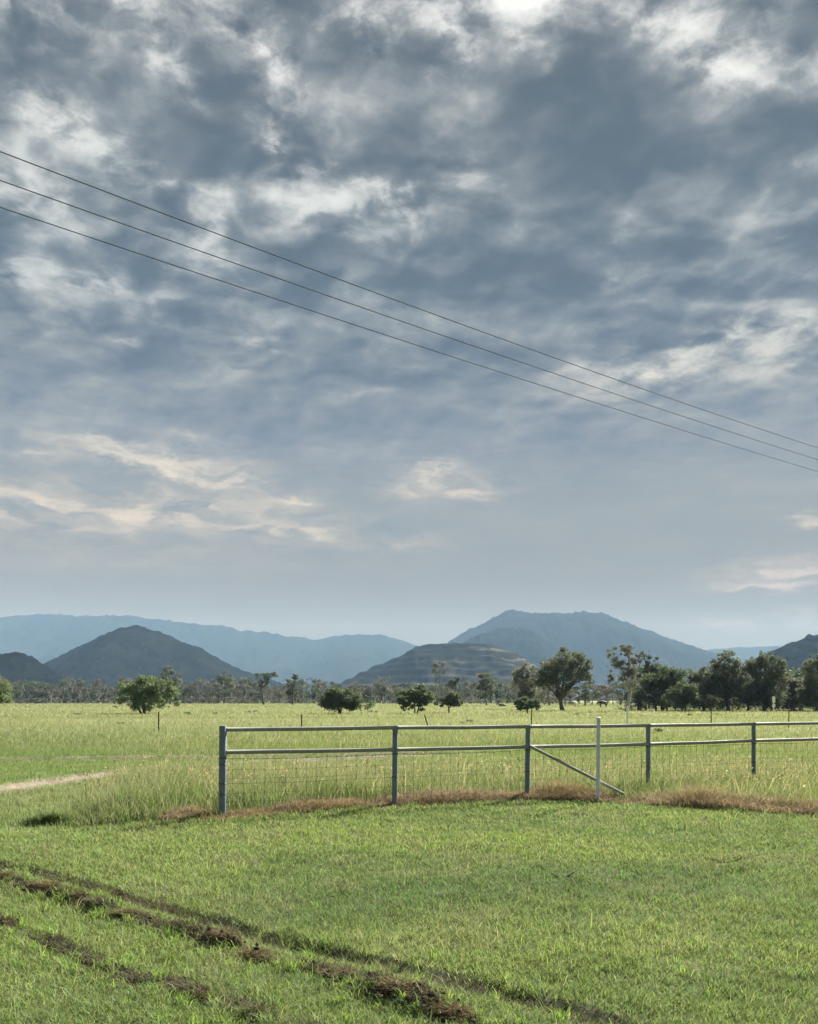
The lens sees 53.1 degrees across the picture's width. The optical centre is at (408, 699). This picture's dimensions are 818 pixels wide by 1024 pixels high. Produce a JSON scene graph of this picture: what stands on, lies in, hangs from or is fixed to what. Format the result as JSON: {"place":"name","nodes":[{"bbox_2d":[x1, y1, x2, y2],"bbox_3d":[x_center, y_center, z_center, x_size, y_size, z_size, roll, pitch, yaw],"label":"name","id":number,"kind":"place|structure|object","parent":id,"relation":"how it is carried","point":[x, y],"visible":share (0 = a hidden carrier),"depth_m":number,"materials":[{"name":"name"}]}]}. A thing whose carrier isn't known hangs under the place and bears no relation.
{"place":"outdoors","nodes":[
{"label":"outdoors","id":0,"kind":"place"},
{"bbox_2d":[0,652,106,700],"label":"wooded knoll","id":1,"kind":"structure","parent":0,"point":[16,666],"depth_m":871.49,"materials":[{"name":"plant"}]},
{"bbox_2d":[43,625,310,700],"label":"cone hill","id":2,"kind":"structure","parent":0,"point":[110,658],"depth_m":1362.55,"materials":[{"name":"stone"}]},
{"bbox_2d":[0,614,416,693],"bbox_3d":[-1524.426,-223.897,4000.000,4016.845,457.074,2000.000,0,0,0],"label":"range","id":3,"kind":"structure","parent":0,"point":[43,638],"depth_m":4028.88,"materials":[{"name":"stone"}]},
{"bbox_2d":[0,702,817,830],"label":"field grass","id":4,"kind":"structure","parent":0,"point":[113,804],"depth_m":23.93,"materials":[{"name":"plant"}]},
{"bbox_2d":[0,700,817,1023],"bbox_3d":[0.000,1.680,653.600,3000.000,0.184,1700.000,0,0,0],"label":"ground","id":5,"kind":"structure","parent":0,"point":[478,984],"depth_m":6.20,"materials":[{"name":"plant"}]},
{"bbox_2d":[0,674,12,703],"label":"leafy tree","id":6,"kind":"object","parent":5,"relation":"on","point":[5,697],"visible":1,"depth_m":119.96,"materials":[{"name":"green plant"}]},
{"bbox_2d":[13,684,24,702],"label":"tree","id":7,"kind":"object","parent":5,"relation":"on","point":[17,693],"visible":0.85,"depth_m":332.94,"materials":[{"name":"green plant"}]},
{"bbox_2d":[10,679,31,699],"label":"tree","id":8,"kind":"object","parent":5,"relation":"on","point":[19,682],"visible":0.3,"depth_m":422.67,"materials":[{"name":"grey plant"}]},
{"bbox_2d":[18,685,41,702],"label":"tree","id":9,"kind":"object","parent":5,"relation":"on","point":[30,690],"visible":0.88,"depth_m":327.59,"materials":[{"name":"green plant"}]},
{"bbox_2d":[13,880,62,895],"bbox_3d":[-3.113,1.577,6.897,0.551,0.116,0.288,0,0,32],"label":"turf clod","id":10,"kind":"object","parent":5,"relation":"on","point":[36,888],"visible":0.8,"depth_m":6.84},
{"bbox_2d":[29,690,46,703],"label":"tree","id":11,"kind":"object","parent":5,"relation":"on","point":[40,695],"visible":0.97,"depth_m":324.89,"materials":[{"name":"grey plant"}]},
{"bbox_2d":[44,688,57,703],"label":"tree","id":12,"kind":"object","parent":5,"relation":"on","point":[49,694],"visible":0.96,"depth_m":324.76,"materials":[{"name":"green plant"}]},
{"bbox_2d":[35,683,67,702],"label":"tree","id":13,"kind":"object","parent":5,"relation":"on","point":[51,684],"visible":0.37,"depth_m":371.76,"materials":[{"name":"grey plant"}]},
{"bbox_2d":[53,686,62,702],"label":"tree","id":14,"kind":"object","parent":5,"relation":"on","point":[58,692],"visible":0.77,"depth_m":333.98,"materials":[{"name":"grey plant"}]},
{"bbox_2d":[60,678,75,699],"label":"tree","id":15,"kind":"object","parent":5,"relation":"on","point":[67,682],"visible":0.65,"depth_m":365.60,"materials":[{"name":"green plant"}]},
{"bbox_2d":[74,685,89,702],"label":"tree","id":16,"kind":"object","parent":5,"relation":"on","point":[77,693],"visible":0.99,"depth_m":325.93,"materials":[{"name":"green plant"}]},
{"bbox_2d":[71,680,97,702],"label":"tree","id":17,"kind":"object","parent":5,"relation":"on","point":[84,683],"visible":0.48,"depth_m":351.24,"materials":[{"name":"green plant"}]},
{"bbox_2d":[91,678,105,702],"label":"tree","id":18,"kind":"object","parent":5,"relation":"on","point":[97,681],"visible":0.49,"depth_m":359.38,"materials":[{"name":"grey plant"}]},
{"bbox_2d":[91,685,114,703],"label":"tree","id":19,"kind":"object","parent":5,"relation":"on","point":[105,694],"visible":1,"depth_m":319.42,"materials":[{"name":"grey plant"}]},
{"bbox_2d":[113,674,181,713],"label":"shrub clump","id":20,"kind":"object","parent":5,"relation":"on","point":[150,689],"visible":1,"depth_m":91.48,"materials":[{"name":"green plant"}]},
{"bbox_2d":[157,666,182,703],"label":"lone tree","id":21,"kind":"object","parent":5,"relation":"on","point":[164,676],"visible":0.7,"depth_m":259.66,"materials":[{"name":"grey plant"}]},
{"bbox_2d":[0,911,340,1023],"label":"turf row","id":22,"kind":"object","parent":5,"relation":"on","point":[59,942],"visible":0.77,"depth_m":4.74,"materials":[{"name":"soil"}]},
{"bbox_2d":[180,683,197,702],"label":"tree","id":23,"kind":"object","parent":5,"relation":"on","point":[187,688],"visible":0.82,"depth_m":327.47,"materials":[{"name":"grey plant"}]},
{"bbox_2d":[187,678,203,697],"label":"tree","id":24,"kind":"object","parent":5,"relation":"on","point":[196,682],"visible":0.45,"depth_m":434.55,"materials":[{"name":"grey plant"}]},
{"bbox_2d":[194,685,215,702],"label":"tree","id":25,"kind":"object","parent":5,"relation":"on","point":[204,687],"visible":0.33,"depth_m":374.02,"materials":[{"name":"green plant"}]},
{"bbox_2d":[201,684,219,702],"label":"tree","id":26,"kind":"object","parent":5,"relation":"on","point":[209,690],"visible":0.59,"depth_m":331.82,"materials":[{"name":"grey plant"}]},
{"bbox_2d":[207,683,227,703],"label":"tree","id":27,"kind":"object","parent":5,"relation":"on","point":[218,694],"visible":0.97,"depth_m":314.06,"materials":[{"name":"green plant"}]},
{"bbox_2d":[214,670,235,703],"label":"lone tree","id":28,"kind":"object","parent":5,"relation":"on","point":[221,679],"visible":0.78,"depth_m":329.28,"materials":[{"name":"green plant"}]},
{"bbox_2d":[198,926,259,949],"bbox_3d":[-1.190,1.581,5.449,0.579,0.102,0.291,0,0,20],"label":"turf clod","id":29,"kind":"object","parent":5,"relation":"on","point":[229,935],"visible":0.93,"depth_m":5.42,"materials":[{"name":"soil"}]},
{"bbox_2d":[224,687,235,703],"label":"tree","id":30,"kind":"object","parent":5,"relation":"on","point":[229,694],"visible":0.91,"depth_m":322.11,"materials":[{"name":"green plant"}]},
{"bbox_2d":[223,680,241,700],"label":"tree","id":31,"kind":"object","parent":5,"relation":"on","point":[235,690],"visible":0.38,"depth_m":352.70,"materials":[{"name":"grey plant"}]},
{"bbox_2d":[233,690,246,703],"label":"tree","id":32,"kind":"object","parent":5,"relation":"on","point":[239,695],"visible":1,"depth_m":295.94,"materials":[{"name":"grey plant"}]},
{"bbox_2d":[240,684,255,703],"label":"tree","id":33,"kind":"object","parent":5,"relation":"on","point":[247,688],"visible":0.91,"depth_m":322.60,"materials":[{"name":"green plant"}]},
{"bbox_2d":[0,866,509,1023],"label":"turf row","id":34,"kind":"object","parent":5,"relation":"on","point":[427,995],"visible":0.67,"depth_m":5.08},
{"bbox_2d":[0,870,16,880],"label":"turf clod","id":35,"kind":"object","parent":34,"relation":"on","point":[4,875],"visible":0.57,"depth_m":7.38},
{"bbox_2d":[111,907,170,922],"bbox_3d":[-2.078,1.597,6.133,0.593,0.089,0.312,0,0,39],"label":"turf clod","id":36,"kind":"object","parent":34,"relation":"on","point":[132,911],"visible":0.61,"depth_m":6.09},
{"bbox_2d":[371,973,444,1000],"bbox_3d":[-0.040,1.574,4.497,0.490,0.092,0.304,0,0,18],"label":"turf clod","id":37,"kind":"object","parent":34,"relation":"on","point":[395,983],"visible":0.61,"depth_m":4.48,"materials":[{"name":"soil"}]},
{"bbox_2d":[427,998,478,1021],"bbox_3d":[0.217,1.608,4.254,0.331,0.093,0.298,0,0,39],"label":"turf clod","id":38,"kind":"object","parent":34,"relation":"on","point":[451,1007],"visible":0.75,"depth_m":4.22,"materials":[{"name":"soil"}]},
{"bbox_2d":[246,681,264,702],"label":"tree","id":39,"kind":"object","parent":5,"relation":"on","point":[253,685],"visible":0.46,"depth_m":362.85,"materials":[{"name":"green plant"}]},
{"bbox_2d":[236,945,282,964],"bbox_3d":[-0.957,1.630,5.203,0.299,0.084,0.451,0,0,-36],"label":"turf clod","id":40,"kind":"object","parent":5,"relation":"on","point":[251,954],"visible":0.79,"depth_m":5.20,"materials":[{"name":"soil"}]},
{"bbox_2d":[253,683,267,700],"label":"tree","id":41,"kind":"object","parent":5,"relation":"on","point":[259,690],"visible":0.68,"depth_m":327.44,"materials":[{"name":"green plant"}]},
{"bbox_2d":[255,672,278,704],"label":"lone tree","id":42,"kind":"object","parent":5,"relation":"on","point":[266,676],"visible":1,"depth_m":239.44,"materials":[{"name":"green plant"}]},
{"bbox_2d":[263,684,272,702],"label":"tree","id":43,"kind":"object","parent":5,"relation":"on","point":[267,690],"visible":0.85,"depth_m":337.48,"materials":[{"name":"green plant"}]},
{"bbox_2d":[3,696,558,703],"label":"scrub","id":44,"kind":"object","parent":5,"relation":"on","point":[311,701],"visible":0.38,"depth_m":329.57,"materials":[{"name":"green plant"}]},
{"bbox_2d":[277,681,300,702],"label":"tree","id":45,"kind":"object","parent":5,"relation":"on","point":[283,687],"visible":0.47,"depth_m":359.46,"materials":[{"name":"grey plant"}]},
{"bbox_2d":[282,687,297,703],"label":"tree","id":46,"kind":"object","parent":5,"relation":"on","point":[288,699],"visible":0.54,"depth_m":320.99,"materials":[{"name":"green plant"}]},
{"bbox_2d":[283,674,298,704],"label":"lone tree","id":47,"kind":"object","parent":5,"relation":"on","point":[289,691],"visible":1,"depth_m":239.78,"materials":[{"name":"green plant"}]},
{"bbox_2d":[285,678,308,698],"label":"tree","id":48,"kind":"object","parent":5,"relation":"on","point":[298,682],"visible":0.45,"depth_m":355.19,"materials":[{"name":"green plant"}]},
{"bbox_2d":[291,686,308,703],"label":"tree","id":49,"kind":"object","parent":5,"relation":"on","point":[301,691],"visible":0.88,"depth_m":321.56,"materials":[{"name":"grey plant"}]},
{"bbox_2d":[307,678,321,697],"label":"tree","id":50,"kind":"object","parent":5,"relation":"on","point":[316,682],"visible":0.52,"depth_m":419.63,"materials":[{"name":"green plant"}]},
{"bbox_2d":[309,688,321,699],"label":"tree","id":51,"kind":"object","parent":5,"relation":"on","point":[313,695],"visible":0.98,"depth_m":329.82,"materials":[{"name":"green plant"}]},
{"bbox_2d":[315,965,362,981],"bbox_3d":[-0.398,1.609,4.800,0.362,0.096,0.309,0,0,0],"label":"turf clod","id":52,"kind":"object","parent":5,"relation":"on","point":[343,973],"visible":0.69,"depth_m":4.78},
{"bbox_2d":[2,867,682,1023],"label":"track","id":53,"kind":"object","parent":5,"relation":"on","point":[154,905],"visible":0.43,"depth_m":6.36,"materials":[{"name":"soil"}]},
{"bbox_2d":[317,686,375,712],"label":"domed bush","id":54,"kind":"object","parent":5,"relation":"on","point":[346,698],"visible":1,"depth_m":91.47,"materials":[{"name":"green plant"}]},
{"bbox_2d":[361,689,373,703],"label":"tree","id":55,"kind":"object","parent":5,"relation":"on","point":[368,698],"visible":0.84,"depth_m":330.48,"materials":[{"name":"green plant"}]},
{"bbox_2d":[366,686,380,702],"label":"tree","id":56,"kind":"object","parent":5,"relation":"on","point":[373,696],"visible":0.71,"depth_m":332.44,"materials":[{"name":"green plant"}]},
{"bbox_2d":[372,675,390,703],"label":"pale tree","id":57,"kind":"object","parent":5,"relation":"on","point":[378,685],"visible":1,"depth_m":309.34,"materials":[{"name":"green plant"}]},
{"bbox_2d":[75,708,717,731],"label":"weeds","id":58,"kind":"object","parent":5,"relation":"on","point":[656,729],"visible":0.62,"depth_m":85.26,"materials":[{"name":"green plant"}]},
{"bbox_2d":[398,681,413,690],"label":"tree","id":59,"kind":"object","parent":5,"relation":"on","point":[409,684],"visible":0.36,"depth_m":362.50,"materials":[{"name":"green plant"}]},
{"bbox_2d":[395,683,435,713],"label":"twin bush","id":60,"kind":"object","parent":5,"relation":"on","point":[417,696],"visible":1,"depth_m":91.62,"materials":[{"name":"green plant"}]},
{"bbox_2d":[430,660,446,701],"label":"twin tree","id":61,"kind":"object","parent":5,"relation":"on","point":[442,663],"visible":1,"depth_m":299.74,"materials":[{"name":"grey plant"}]},
{"bbox_2d":[433,691,463,712],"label":"tree","id":62,"kind":"object","parent":5,"relation":"on","point":[452,698],"visible":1,"depth_m":94.56,"materials":[{"name":"green plant"}]},
{"bbox_2d":[444,675,461,692],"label":"lone tree","id":63,"kind":"object","parent":5,"relation":"on","point":[454,687],"visible":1,"depth_m":299.00,"materials":[{"name":"green plant"}]},
{"bbox_2d":[466,687,477,702],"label":"tree","id":64,"kind":"object","parent":5,"relation":"on","point":[469,695],"visible":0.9,"depth_m":326.72,"materials":[{"name":"green plant"}]},
{"bbox_2d":[462,682,482,701],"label":"tree","id":65,"kind":"object","parent":5,"relation":"on","point":[470,686],"visible":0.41,"depth_m":358.74,"materials":[{"name":"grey plant"}]},
{"bbox_2d":[472,672,497,704],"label":"lone tree","id":66,"kind":"object","parent":5,"relation":"on","point":[483,686],"visible":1,"depth_m":219.44,"materials":[{"name":"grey plant"}]},
{"bbox_2d":[489,680,504,698],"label":"tree","id":67,"kind":"object","parent":5,"relation":"on","point":[500,684],"visible":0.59,"depth_m":354.54,"materials":[{"name":"green plant"}]},
{"bbox_2d":[498,688,514,703],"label":"tree","id":68,"kind":"object","parent":5,"relation":"on","point":[509,698],"visible":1,"depth_m":313.12,"materials":[{"name":"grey plant"}]},
{"bbox_2d":[218,722,817,814],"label":"pipe fence","id":69,"kind":"object","parent":5,"relation":"on","point":[394,749],"visible":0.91,"depth_m":13.11,"materials":[{"name":"metal"}]},
{"bbox_2d":[508,662,541,700],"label":"grey tree","id":70,"kind":"object","parent":5,"relation":"on","point":[529,691],"visible":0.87,"depth_m":134.19,"materials":[{"name":"green plant"}]},
{"bbox_2d":[513,695,541,711],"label":"round bush","id":71,"kind":"object","parent":5,"relation":"on","point":[529,704],"visible":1,"depth_m":94.70,"materials":[{"name":"green plant"}]},
{"bbox_2d":[536,682,562,704],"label":"tree","id":72,"kind":"object","parent":5,"relation":"on","point":[548,690],"visible":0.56,"depth_m":226.63,"materials":[{"name":"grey plant"}]},
{"bbox_2d":[527,646,595,709],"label":"spreading tree","id":73,"kind":"object","parent":5,"relation":"on","point":[551,677],"visible":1,"depth_m":117.08,"materials":[{"name":"green plant"}]},
{"bbox_2d":[549,690,575,704],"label":"tree","id":74,"kind":"object","parent":5,"relation":"on","point":[569,702],"visible":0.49,"depth_m":209.02,"materials":[{"name":"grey plant"}]},
{"bbox_2d":[568,682,606,704],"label":"tree","id":75,"kind":"object","parent":5,"relation":"on","point":[588,691],"visible":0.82,"depth_m":209.99,"materials":[{"name":"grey plant"}]},
{"bbox_2d":[583,684,603,704],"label":"tree","id":76,"kind":"object","parent":5,"relation":"on","point":[593,688],"visible":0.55,"depth_m":243.16,"materials":[{"name":"green plant"}]},
{"bbox_2d":[596,717,600,800],"bbox_3d":[3.030,1.111,13.102,0.077,1.660,0.066,0,0,18],"label":"steel picket","id":77,"kind":"object","parent":5,"relation":"on","point":[598,719],"visible":0.87,"depth_m":13.09,"materials":[{"name":"metal"}]},
{"bbox_2d":[595,685,619,703],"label":"tree","id":78,"kind":"object","parent":5,"relation":"on","point":[607,690],"visible":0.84,"depth_m":225.30,"materials":[{"name":"plant"}]},
{"bbox_2d":[608,682,623,704],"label":"tree","id":79,"kind":"object","parent":5,"relation":"on","point":[619,692],"visible":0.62,"depth_m":234.98,"materials":[{"name":"green plant"}]},
{"bbox_2d":[617,680,631,700],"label":"tree","id":80,"kind":"object","parent":5,"relation":"on","point":[624,695],"visible":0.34,"depth_m":203.06,"materials":[{"name":"green plant"}]},
{"bbox_2d":[606,644,646,711],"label":"white gum","id":81,"kind":"object","parent":5,"relation":"on","point":[630,672],"visible":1,"depth_m":107.93,"materials":[{"name":"green plant"}]},
{"bbox_2d":[616,687,653,709],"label":"undergrowth bush","id":82,"kind":"object","parent":5,"relation":"on","point":[634,699],"visible":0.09,"depth_m":124.40,"materials":[{"name":"green plant"}]},
{"bbox_2d":[621,693,649,710],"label":"undergrowth bush","id":83,"kind":"object","parent":5,"relation":"on","point":[638,707],"visible":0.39,"depth_m":120.34,"materials":[{"name":"green plant"}]},
{"bbox_2d":[630,692,646,710],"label":"undergrowth bush","id":84,"kind":"object","parent":5,"relation":"on","point":[638,698],"visible":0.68,"depth_m":119.07,"materials":[{"name":"green plant"}]},
{"bbox_2d":[634,650,660,707],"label":"open tree","id":85,"kind":"object","parent":5,"relation":"on","point":[648,667],"visible":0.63,"depth_m":139.71,"materials":[{"name":"green plant"}]},
{"bbox_2d":[636,687,666,710],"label":"undergrowth bush","id":86,"kind":"object","parent":5,"relation":"on","point":[652,697],"visible":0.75,"depth_m":115.54,"materials":[{"name":"green plant"}]},
{"bbox_2d":[627,664,688,710],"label":"dense tree","id":87,"kind":"object","parent":5,"relation":"on","point":[665,681],"visible":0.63,"depth_m":117.30,"materials":[{"name":"green plant"}]},
{"bbox_2d":[645,692,671,710],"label":"undergrowth bush","id":88,"kind":"object","parent":5,"relation":"on","point":[664,704],"visible":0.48,"depth_m":113.10,"materials":[{"name":"green plant"}]},
{"bbox_2d":[661,679,703,711],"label":"dense bush","id":89,"kind":"object","parent":5,"relation":"on","point":[676,697],"visible":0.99,"depth_m":107.48,"materials":[{"name":"green plant"}]},
{"bbox_2d":[686,665,720,710],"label":"dense tree","id":90,"kind":"object","parent":5,"relation":"on","point":[696,678],"visible":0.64,"depth_m":115.30,"materials":[{"name":"green plant"}]},
{"bbox_2d":[703,649,750,710],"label":"dense tree","id":91,"kind":"object","parent":5,"relation":"on","point":[721,671],"visible":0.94,"depth_m":113.58,"materials":[{"name":"green plant"}]},
{"bbox_2d":[723,684,762,710],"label":"undergrowth bush","id":92,"kind":"object","parent":5,"relation":"on","point":[746,700],"visible":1,"depth_m":111.24,"materials":[{"name":"green plant"}]},
{"bbox_2d":[739,650,789,710],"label":"dense tree","id":93,"kind":"object","parent":5,"relation":"on","point":[769,675],"visible":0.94,"depth_m":112.06,"materials":[{"name":"green plant"}]},
{"bbox_2d":[779,672,805,710],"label":"dense tree","id":94,"kind":"object","parent":5,"relation":"on","point":[792,702],"visible":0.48,"depth_m":115.51,"materials":[{"name":"green plant"}]},
{"bbox_2d":[776,667,810,708],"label":"tree","id":95,"kind":"object","parent":5,"relation":"on","point":[796,672],"visible":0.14,"depth_m":147.13,"materials":[{"name":"green plant"}]},
{"bbox_2d":[793,654,817,710],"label":"dense tree","id":96,"kind":"object","parent":5,"relation":"on","point":[808,695],"visible":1,"depth_m":111.70,"materials":[{"name":"green plant"}]},
{"bbox_2d":[0,151,817,447],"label":"power cable","id":97,"kind":"object","parent":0,"point":[356,285],"visible":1,"depth_m":14.36,"materials":[{"name":"metal"}]},
{"bbox_2d":[0,180,817,459],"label":"power cable","id":98,"kind":"object","parent":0,"point":[359,306],"visible":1,"depth_m":15.16,"materials":[{"name":"metal"}]},
{"bbox_2d":[0,207,817,471],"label":"power cable","id":99,"kind":"object","parent":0,"point":[365,328],"visible":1,"depth_m":16.08,"materials":[{"name":"metal"}]},
{"bbox_2d":[0,0,817,649],"label":"sky","id":100,"kind":"structure","parent":0,"point":[626,191],"materials":[{"name":"grey"}]},
{"bbox_2d":[78,732,817,810],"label":"seed grass","id":101,"kind":"structure","parent":0,"point":[459,764],"depth_m":15.21,"materials":[{"name":"plant"}]},
{"bbox_2d":[337,643,611,700],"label":"terraced hill","id":102,"kind":"structure","parent":0,"point":[465,661],"depth_m":1382.39,"materials":[{"name":"stone"}]},
{"bbox_2d":[153,775,817,820],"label":"dead grass","id":103,"kind":"structure","parent":0,"point":[564,791],"depth_m":12.48,"materials":[{"name":"plant"}]},
{"bbox_2d":[461,628,617,699],"bbox_3d":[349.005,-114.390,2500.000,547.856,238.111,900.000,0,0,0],"label":"mesa spur","id":104,"kind":"structure","parent":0,"point":[533,647],"depth_m":2525.63,"materials":[{"name":"stone"}]},
{"bbox_2d":[448,609,745,692],"bbox_3d":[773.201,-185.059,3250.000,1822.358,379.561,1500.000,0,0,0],"label":"mesa","id":105,"kind":"structure","parent":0,"point":[593,637],"depth_m":3083.13,"materials":[{"name":"stone"}]},
{"bbox_2d":[706,645,781,662],"bbox_3d":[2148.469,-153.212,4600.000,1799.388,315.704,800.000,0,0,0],"label":"distant ridge","id":106,"kind":"structure","parent":0,"point":[744,653],"depth_m":4654.56,"materials":[{"name":"stone"}]},
{"bbox_2d":[739,634,817,685],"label":"hill","id":107,"kind":"structure","parent":0,"point":[796,654],"depth_m":1106.05,"materials":[{"name":"stone"}]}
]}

